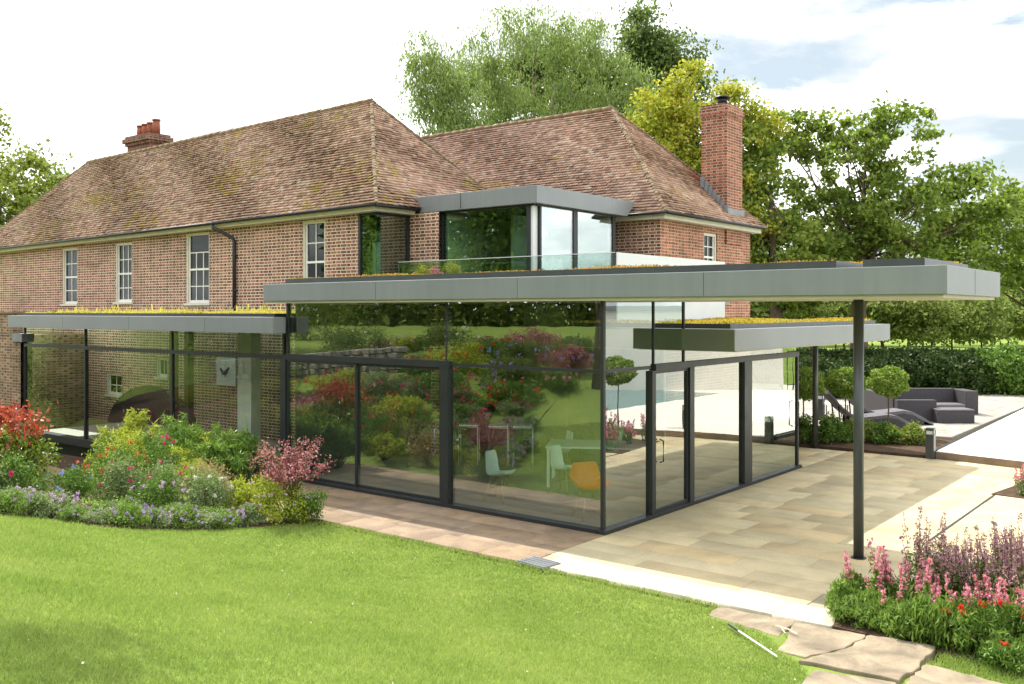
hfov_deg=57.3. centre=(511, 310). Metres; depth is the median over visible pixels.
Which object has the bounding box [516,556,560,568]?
drain grate
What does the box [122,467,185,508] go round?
flower bush
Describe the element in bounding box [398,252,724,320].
balustrade
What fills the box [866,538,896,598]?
penstemon plant
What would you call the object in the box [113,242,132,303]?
window
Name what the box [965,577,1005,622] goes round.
penstemon plant
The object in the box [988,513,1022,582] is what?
salvia plant
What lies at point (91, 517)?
cranesbill
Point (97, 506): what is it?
cranesbill
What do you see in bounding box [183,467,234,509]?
flower bush
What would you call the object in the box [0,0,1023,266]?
sky
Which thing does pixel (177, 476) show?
flower bush
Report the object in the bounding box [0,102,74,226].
lime tree
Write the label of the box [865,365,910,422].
lollipop tree
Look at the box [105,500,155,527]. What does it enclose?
cranesbill
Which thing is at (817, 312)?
orchard tree
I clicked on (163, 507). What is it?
cranesbill
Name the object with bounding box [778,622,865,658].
stepping stone
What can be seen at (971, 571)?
salvia plant
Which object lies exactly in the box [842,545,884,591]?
penstemon plant
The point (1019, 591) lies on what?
penstemon plant
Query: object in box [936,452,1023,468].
patio riser
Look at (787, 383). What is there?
lollipop tree
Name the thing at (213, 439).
green shrub
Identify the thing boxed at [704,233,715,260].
window
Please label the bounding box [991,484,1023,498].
border soil
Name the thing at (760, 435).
planting soil
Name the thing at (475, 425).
bar stool
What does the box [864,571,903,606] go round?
penstemon plant
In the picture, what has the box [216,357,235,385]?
framed picture
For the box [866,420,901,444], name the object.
shrub
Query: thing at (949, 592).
penstemon plant
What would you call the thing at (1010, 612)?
leafy perennial
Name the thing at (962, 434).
lounge paving bed
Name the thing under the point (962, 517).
drain slot line
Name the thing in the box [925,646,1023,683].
lawn grass
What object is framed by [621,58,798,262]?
yellow tree
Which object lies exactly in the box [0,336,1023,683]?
ground
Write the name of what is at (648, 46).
broadleaf tree
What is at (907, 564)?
penstemon plant
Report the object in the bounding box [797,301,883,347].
orchard tree
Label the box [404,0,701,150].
willow tree
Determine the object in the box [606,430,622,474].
shell chair
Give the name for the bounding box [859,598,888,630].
leafy perennial
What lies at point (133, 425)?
golden shrub
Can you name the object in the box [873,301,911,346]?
orchard tree
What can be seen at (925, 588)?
penstemon plant
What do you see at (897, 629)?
leafy perennial
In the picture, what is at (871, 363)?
shrub
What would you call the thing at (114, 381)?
window
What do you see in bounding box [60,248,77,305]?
window
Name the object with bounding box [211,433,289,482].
green shrub
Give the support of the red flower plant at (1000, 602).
on the border soil at (846, 626)
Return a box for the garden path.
[149,472,603,565]
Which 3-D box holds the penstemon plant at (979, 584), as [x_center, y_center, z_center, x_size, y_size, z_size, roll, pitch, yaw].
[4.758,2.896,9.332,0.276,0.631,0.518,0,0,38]
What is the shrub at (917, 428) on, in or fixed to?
on the planting soil at (760, 435)
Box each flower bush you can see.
[0,445,42,493]
[30,461,99,503]
[75,430,137,496]
[80,432,144,503]
[81,424,153,498]
[91,447,148,505]
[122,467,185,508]
[129,426,187,489]
[137,457,187,506]
[180,453,237,508]
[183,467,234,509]
[223,474,261,510]
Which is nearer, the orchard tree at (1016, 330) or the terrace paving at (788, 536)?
the terrace paving at (788, 536)
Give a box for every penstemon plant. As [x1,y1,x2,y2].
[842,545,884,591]
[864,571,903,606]
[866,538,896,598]
[880,545,911,598]
[897,558,935,602]
[910,555,936,597]
[914,575,957,605]
[917,571,941,599]
[944,571,973,605]
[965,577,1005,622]
[972,566,1006,611]
[983,574,1009,613]
[1013,463,1023,495]
[1014,586,1023,609]
[1021,592,1023,623]
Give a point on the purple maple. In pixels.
(275, 475)
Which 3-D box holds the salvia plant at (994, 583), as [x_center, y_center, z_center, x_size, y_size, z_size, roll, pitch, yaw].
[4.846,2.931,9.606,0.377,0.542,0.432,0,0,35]
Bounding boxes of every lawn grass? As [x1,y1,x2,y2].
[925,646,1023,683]
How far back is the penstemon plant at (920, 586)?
9.41 m
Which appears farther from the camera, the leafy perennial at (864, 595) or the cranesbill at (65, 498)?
the cranesbill at (65, 498)
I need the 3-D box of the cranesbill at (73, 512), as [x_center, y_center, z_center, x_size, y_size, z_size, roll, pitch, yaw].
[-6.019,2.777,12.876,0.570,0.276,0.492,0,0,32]
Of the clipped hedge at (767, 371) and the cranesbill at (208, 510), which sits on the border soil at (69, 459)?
the cranesbill at (208, 510)
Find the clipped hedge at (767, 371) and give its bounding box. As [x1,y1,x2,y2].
[750,345,1023,387]
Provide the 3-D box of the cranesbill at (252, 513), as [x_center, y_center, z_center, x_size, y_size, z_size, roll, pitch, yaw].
[-3.948,3.034,14.020,0.592,0.382,0.597,0,0,22]
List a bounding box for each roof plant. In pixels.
[415,263,434,273]
[429,264,443,273]
[442,258,462,273]
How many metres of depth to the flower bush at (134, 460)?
15.04 m
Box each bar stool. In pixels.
[458,422,479,464]
[488,423,509,465]
[512,424,533,466]
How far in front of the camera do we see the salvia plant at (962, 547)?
10.28 m
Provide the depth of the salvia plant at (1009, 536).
10.73 m
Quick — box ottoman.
[932,407,974,422]
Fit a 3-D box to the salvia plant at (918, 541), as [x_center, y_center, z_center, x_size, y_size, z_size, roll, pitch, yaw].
[4.549,2.705,10.457,0.561,1.014,0.489,0,0,-31]
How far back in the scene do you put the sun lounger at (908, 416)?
25.27 m
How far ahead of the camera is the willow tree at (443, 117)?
49.40 m
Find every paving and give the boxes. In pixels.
[524,437,847,466]
[551,451,1023,604]
[752,383,1023,437]
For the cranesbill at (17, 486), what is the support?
on the border soil at (69, 459)
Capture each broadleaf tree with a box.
[464,0,734,145]
[742,121,850,318]
[753,90,1023,348]
[905,181,1023,306]
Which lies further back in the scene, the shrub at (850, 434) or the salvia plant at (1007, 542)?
the shrub at (850, 434)
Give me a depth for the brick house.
24.66 m
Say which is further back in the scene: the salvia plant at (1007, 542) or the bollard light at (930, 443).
the bollard light at (930, 443)
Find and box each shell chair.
[482,450,515,503]
[548,445,579,496]
[550,431,572,471]
[569,461,610,520]
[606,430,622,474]
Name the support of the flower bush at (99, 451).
on the border soil at (69, 459)
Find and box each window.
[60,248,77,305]
[104,373,121,397]
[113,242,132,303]
[154,357,167,379]
[183,232,209,304]
[303,220,324,277]
[358,212,409,276]
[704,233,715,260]
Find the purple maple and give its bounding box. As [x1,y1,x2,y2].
[246,435,338,520]
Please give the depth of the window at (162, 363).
26.23 m
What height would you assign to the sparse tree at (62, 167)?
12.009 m
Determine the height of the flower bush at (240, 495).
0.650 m
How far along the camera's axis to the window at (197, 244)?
25.18 m
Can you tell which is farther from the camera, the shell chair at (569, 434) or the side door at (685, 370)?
the shell chair at (569, 434)
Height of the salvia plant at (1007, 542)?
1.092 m
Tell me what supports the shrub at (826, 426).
on the planting soil at (760, 435)
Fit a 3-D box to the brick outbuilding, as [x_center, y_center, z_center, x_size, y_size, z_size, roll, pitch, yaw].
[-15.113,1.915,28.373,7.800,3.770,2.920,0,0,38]
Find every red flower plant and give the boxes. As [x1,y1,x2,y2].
[937,585,989,641]
[974,584,1023,642]
[976,638,1023,676]
[1014,590,1023,635]
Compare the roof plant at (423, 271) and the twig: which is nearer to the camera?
the twig
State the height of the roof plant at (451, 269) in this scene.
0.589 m
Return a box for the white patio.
[936,409,1023,460]
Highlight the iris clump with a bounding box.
[185,459,202,503]
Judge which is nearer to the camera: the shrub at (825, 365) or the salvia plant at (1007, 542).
the salvia plant at (1007, 542)
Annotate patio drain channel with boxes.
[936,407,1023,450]
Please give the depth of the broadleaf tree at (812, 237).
43.34 m
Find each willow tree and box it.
[387,22,495,135]
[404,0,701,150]
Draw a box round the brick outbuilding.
[0,312,83,433]
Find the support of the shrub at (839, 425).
on the planting soil at (760, 435)
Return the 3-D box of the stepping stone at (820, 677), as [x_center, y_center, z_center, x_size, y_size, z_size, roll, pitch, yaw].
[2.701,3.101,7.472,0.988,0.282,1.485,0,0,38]
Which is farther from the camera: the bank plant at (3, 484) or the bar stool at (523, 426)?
the bar stool at (523, 426)
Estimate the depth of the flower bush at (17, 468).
14.06 m
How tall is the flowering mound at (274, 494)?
0.814 m
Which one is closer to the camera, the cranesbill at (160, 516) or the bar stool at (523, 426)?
the cranesbill at (160, 516)
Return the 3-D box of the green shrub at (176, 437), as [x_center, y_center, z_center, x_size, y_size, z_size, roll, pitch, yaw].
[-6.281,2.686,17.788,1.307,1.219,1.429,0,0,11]
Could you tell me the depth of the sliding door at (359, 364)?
16.07 m
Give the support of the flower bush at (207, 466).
on the border soil at (69, 459)
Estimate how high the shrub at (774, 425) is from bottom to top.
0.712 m
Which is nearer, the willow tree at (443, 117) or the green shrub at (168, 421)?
the green shrub at (168, 421)
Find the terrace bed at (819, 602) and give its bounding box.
[543,541,994,608]
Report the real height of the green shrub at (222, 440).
1.161 m
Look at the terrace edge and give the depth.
10.65 m
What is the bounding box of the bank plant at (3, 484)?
[0,463,18,491]
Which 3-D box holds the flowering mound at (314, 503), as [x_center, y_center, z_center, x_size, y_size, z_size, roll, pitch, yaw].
[-3.153,2.956,14.302,0.775,0.538,0.640,0,0,-12]
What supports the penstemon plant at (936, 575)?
on the border soil at (846, 626)
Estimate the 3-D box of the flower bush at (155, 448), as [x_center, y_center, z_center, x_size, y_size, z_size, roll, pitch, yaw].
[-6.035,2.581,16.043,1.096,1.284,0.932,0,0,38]
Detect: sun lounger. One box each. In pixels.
[822,390,910,429]
[839,387,933,424]
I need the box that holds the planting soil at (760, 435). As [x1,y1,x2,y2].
[697,424,952,457]
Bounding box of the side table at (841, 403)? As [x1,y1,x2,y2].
[825,402,848,416]
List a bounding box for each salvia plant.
[899,505,949,595]
[922,532,973,603]
[928,533,970,586]
[938,532,1005,607]
[940,527,991,590]
[966,567,1005,613]
[974,525,1023,600]
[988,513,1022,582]
[991,534,1023,607]
[992,521,1023,562]
[1001,527,1023,586]
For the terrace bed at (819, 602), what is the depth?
10.44 m
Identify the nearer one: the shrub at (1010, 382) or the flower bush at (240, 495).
the flower bush at (240, 495)
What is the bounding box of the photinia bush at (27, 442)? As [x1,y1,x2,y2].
[0,398,65,488]
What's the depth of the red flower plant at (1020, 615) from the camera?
8.64 m
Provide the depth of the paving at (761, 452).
21.36 m
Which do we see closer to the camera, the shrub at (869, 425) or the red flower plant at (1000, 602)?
the red flower plant at (1000, 602)
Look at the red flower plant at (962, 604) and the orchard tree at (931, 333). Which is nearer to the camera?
the red flower plant at (962, 604)
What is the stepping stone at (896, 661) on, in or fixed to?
on the ground at (782, 638)
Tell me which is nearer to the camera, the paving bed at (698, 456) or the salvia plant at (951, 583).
the salvia plant at (951, 583)
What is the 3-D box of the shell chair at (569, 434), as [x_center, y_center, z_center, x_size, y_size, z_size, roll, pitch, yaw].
[0.973,2.785,18.390,0.458,0.838,0.448,0,0,-12]
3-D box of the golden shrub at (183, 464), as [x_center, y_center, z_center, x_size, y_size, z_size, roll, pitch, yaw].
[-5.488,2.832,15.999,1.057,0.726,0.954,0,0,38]
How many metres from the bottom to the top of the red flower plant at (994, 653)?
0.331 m
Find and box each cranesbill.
[0,485,42,510]
[0,487,38,514]
[18,491,65,517]
[35,487,86,515]
[54,503,93,522]
[78,508,125,525]
[84,500,121,521]
[101,495,149,509]
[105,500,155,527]
[139,505,178,529]
[160,503,183,519]
[161,501,197,508]
[166,502,202,527]
[183,508,225,529]
[189,505,229,524]
[208,508,247,527]
[227,502,267,527]
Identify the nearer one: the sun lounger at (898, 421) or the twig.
the twig
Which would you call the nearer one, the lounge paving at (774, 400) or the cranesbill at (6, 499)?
the cranesbill at (6, 499)
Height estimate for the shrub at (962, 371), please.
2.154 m
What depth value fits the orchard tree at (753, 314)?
58.83 m
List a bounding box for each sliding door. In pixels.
[287,360,357,486]
[358,363,439,500]
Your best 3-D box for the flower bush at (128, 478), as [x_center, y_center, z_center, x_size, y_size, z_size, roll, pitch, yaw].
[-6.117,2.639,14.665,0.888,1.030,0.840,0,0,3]
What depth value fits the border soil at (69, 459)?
14.31 m
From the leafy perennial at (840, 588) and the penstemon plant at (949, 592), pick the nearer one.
the penstemon plant at (949, 592)
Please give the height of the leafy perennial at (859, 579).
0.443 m
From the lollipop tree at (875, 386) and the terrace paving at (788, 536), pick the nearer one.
the terrace paving at (788, 536)
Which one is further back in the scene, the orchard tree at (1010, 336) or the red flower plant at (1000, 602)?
the orchard tree at (1010, 336)
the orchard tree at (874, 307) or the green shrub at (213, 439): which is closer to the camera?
the green shrub at (213, 439)
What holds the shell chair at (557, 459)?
on the glass pavilion
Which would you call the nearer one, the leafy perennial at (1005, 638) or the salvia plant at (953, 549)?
the leafy perennial at (1005, 638)
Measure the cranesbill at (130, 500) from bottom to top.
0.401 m
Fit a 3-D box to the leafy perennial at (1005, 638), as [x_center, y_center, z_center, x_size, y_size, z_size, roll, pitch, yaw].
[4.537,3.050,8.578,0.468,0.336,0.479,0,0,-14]
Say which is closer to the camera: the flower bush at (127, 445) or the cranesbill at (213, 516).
the cranesbill at (213, 516)
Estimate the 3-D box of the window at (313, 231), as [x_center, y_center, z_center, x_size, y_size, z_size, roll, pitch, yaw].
[-4.637,-1.160,22.143,0.920,1.940,0.210,0,0,38]
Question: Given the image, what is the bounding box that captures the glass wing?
[8,302,294,473]
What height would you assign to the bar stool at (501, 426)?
0.830 m
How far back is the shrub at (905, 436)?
22.05 m
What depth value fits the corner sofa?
27.85 m
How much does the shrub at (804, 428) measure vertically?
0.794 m
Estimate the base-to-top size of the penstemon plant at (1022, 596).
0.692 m
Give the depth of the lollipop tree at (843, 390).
22.99 m
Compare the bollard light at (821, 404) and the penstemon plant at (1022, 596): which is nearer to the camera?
the penstemon plant at (1022, 596)
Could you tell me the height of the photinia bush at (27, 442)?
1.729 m
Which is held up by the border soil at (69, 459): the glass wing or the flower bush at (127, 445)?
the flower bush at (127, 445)
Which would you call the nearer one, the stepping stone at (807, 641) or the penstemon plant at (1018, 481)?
the stepping stone at (807, 641)
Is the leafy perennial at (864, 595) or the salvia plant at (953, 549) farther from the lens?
the salvia plant at (953, 549)
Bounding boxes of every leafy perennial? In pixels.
[824,576,870,615]
[828,593,879,628]
[830,568,868,592]
[854,583,896,606]
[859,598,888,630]
[862,577,898,600]
[876,595,922,640]
[897,584,953,643]
[920,590,981,653]
[947,606,1012,657]
[979,626,1023,659]
[987,595,1023,639]
[1009,633,1023,661]
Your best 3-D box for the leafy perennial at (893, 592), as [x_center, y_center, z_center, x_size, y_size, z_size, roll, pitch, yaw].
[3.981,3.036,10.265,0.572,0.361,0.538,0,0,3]
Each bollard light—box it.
[818,394,824,419]
[925,427,935,458]
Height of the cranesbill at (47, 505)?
0.390 m
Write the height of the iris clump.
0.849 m
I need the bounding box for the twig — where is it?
[775,625,796,634]
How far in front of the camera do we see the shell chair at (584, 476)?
14.69 m
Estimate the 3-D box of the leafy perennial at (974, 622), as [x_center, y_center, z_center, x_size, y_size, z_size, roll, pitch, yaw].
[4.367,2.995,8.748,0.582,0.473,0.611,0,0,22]
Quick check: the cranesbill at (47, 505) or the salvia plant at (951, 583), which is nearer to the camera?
the salvia plant at (951, 583)
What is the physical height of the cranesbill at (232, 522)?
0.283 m
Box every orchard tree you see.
[750,301,769,317]
[751,301,837,348]
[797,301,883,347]
[835,301,928,347]
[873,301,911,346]
[877,300,972,347]
[922,286,1023,347]
[982,284,1023,346]
[985,318,1021,349]
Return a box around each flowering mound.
[245,472,314,524]
[283,486,330,522]
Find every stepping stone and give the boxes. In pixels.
[708,607,795,636]
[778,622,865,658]
[798,635,935,683]
[802,670,895,683]
[905,664,1002,683]
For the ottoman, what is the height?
0.380 m
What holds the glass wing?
on the ground at (782, 638)
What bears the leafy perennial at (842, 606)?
on the border soil at (846, 626)
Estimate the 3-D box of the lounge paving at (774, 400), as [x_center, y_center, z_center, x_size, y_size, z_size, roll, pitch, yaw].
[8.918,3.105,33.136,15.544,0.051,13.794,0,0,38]
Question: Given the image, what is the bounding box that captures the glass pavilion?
[44,257,999,559]
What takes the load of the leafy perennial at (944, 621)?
on the border soil at (846, 626)
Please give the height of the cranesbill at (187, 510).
0.394 m
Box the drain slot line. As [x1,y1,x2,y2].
[930,495,994,540]
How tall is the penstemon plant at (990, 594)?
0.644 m
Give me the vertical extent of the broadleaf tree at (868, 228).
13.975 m
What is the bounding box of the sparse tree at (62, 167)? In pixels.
[47,156,73,175]
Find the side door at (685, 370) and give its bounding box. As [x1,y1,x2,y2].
[656,368,687,511]
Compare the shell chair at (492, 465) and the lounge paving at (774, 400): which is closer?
the shell chair at (492, 465)
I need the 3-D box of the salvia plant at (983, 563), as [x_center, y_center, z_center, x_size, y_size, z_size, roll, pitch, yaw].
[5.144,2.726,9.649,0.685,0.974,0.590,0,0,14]
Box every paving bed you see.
[519,437,788,465]
[752,410,1016,439]
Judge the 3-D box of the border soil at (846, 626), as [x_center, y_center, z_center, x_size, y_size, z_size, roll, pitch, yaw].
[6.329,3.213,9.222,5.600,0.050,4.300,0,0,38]
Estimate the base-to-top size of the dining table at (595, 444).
0.745 m
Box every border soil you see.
[1,451,322,529]
[833,580,1022,676]
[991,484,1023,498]
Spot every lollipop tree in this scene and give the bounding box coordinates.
[778,366,825,439]
[823,366,867,426]
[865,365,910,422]
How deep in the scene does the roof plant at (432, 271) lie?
19.80 m
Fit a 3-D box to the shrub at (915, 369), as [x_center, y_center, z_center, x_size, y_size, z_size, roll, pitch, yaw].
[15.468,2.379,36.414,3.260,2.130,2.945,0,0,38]
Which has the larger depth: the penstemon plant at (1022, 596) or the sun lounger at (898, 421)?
the sun lounger at (898, 421)
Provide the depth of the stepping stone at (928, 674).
8.09 m
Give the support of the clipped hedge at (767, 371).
on the ground at (782, 638)
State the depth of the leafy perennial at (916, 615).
8.99 m
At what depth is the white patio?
21.76 m
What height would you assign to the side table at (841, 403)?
0.430 m
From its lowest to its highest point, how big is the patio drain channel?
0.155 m
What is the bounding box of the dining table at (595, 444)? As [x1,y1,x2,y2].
[545,439,645,486]
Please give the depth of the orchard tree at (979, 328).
60.01 m
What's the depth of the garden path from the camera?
13.93 m
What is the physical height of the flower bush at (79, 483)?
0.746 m
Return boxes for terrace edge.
[545,557,834,628]
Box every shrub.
[83,407,197,469]
[134,410,211,466]
[141,420,209,469]
[156,428,217,470]
[168,456,221,490]
[181,421,266,470]
[186,436,252,481]
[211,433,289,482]
[763,414,806,442]
[781,353,851,397]
[781,412,821,443]
[806,412,841,444]
[818,411,852,442]
[831,352,908,391]
[843,415,880,441]
[843,426,868,442]
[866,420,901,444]
[872,345,951,387]
[879,423,919,444]
[901,420,936,444]
[920,348,1000,394]
[969,336,1023,394]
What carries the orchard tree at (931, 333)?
on the ground at (782, 638)
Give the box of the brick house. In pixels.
[0,95,767,453]
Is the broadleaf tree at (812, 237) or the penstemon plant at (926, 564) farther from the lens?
the broadleaf tree at (812, 237)
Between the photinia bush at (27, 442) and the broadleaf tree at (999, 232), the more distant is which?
the broadleaf tree at (999, 232)
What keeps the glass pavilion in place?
on the ground at (782, 638)
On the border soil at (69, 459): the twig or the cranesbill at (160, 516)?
the cranesbill at (160, 516)
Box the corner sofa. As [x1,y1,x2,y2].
[864,388,977,421]
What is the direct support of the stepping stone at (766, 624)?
on the ground at (782, 638)
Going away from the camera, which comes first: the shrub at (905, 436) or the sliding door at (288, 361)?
the sliding door at (288, 361)
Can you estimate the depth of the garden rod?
9.01 m
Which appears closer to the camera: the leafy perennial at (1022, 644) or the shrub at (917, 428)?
the leafy perennial at (1022, 644)
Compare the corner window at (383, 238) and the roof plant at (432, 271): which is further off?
the corner window at (383, 238)
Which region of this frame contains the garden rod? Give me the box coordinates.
[728,623,777,656]

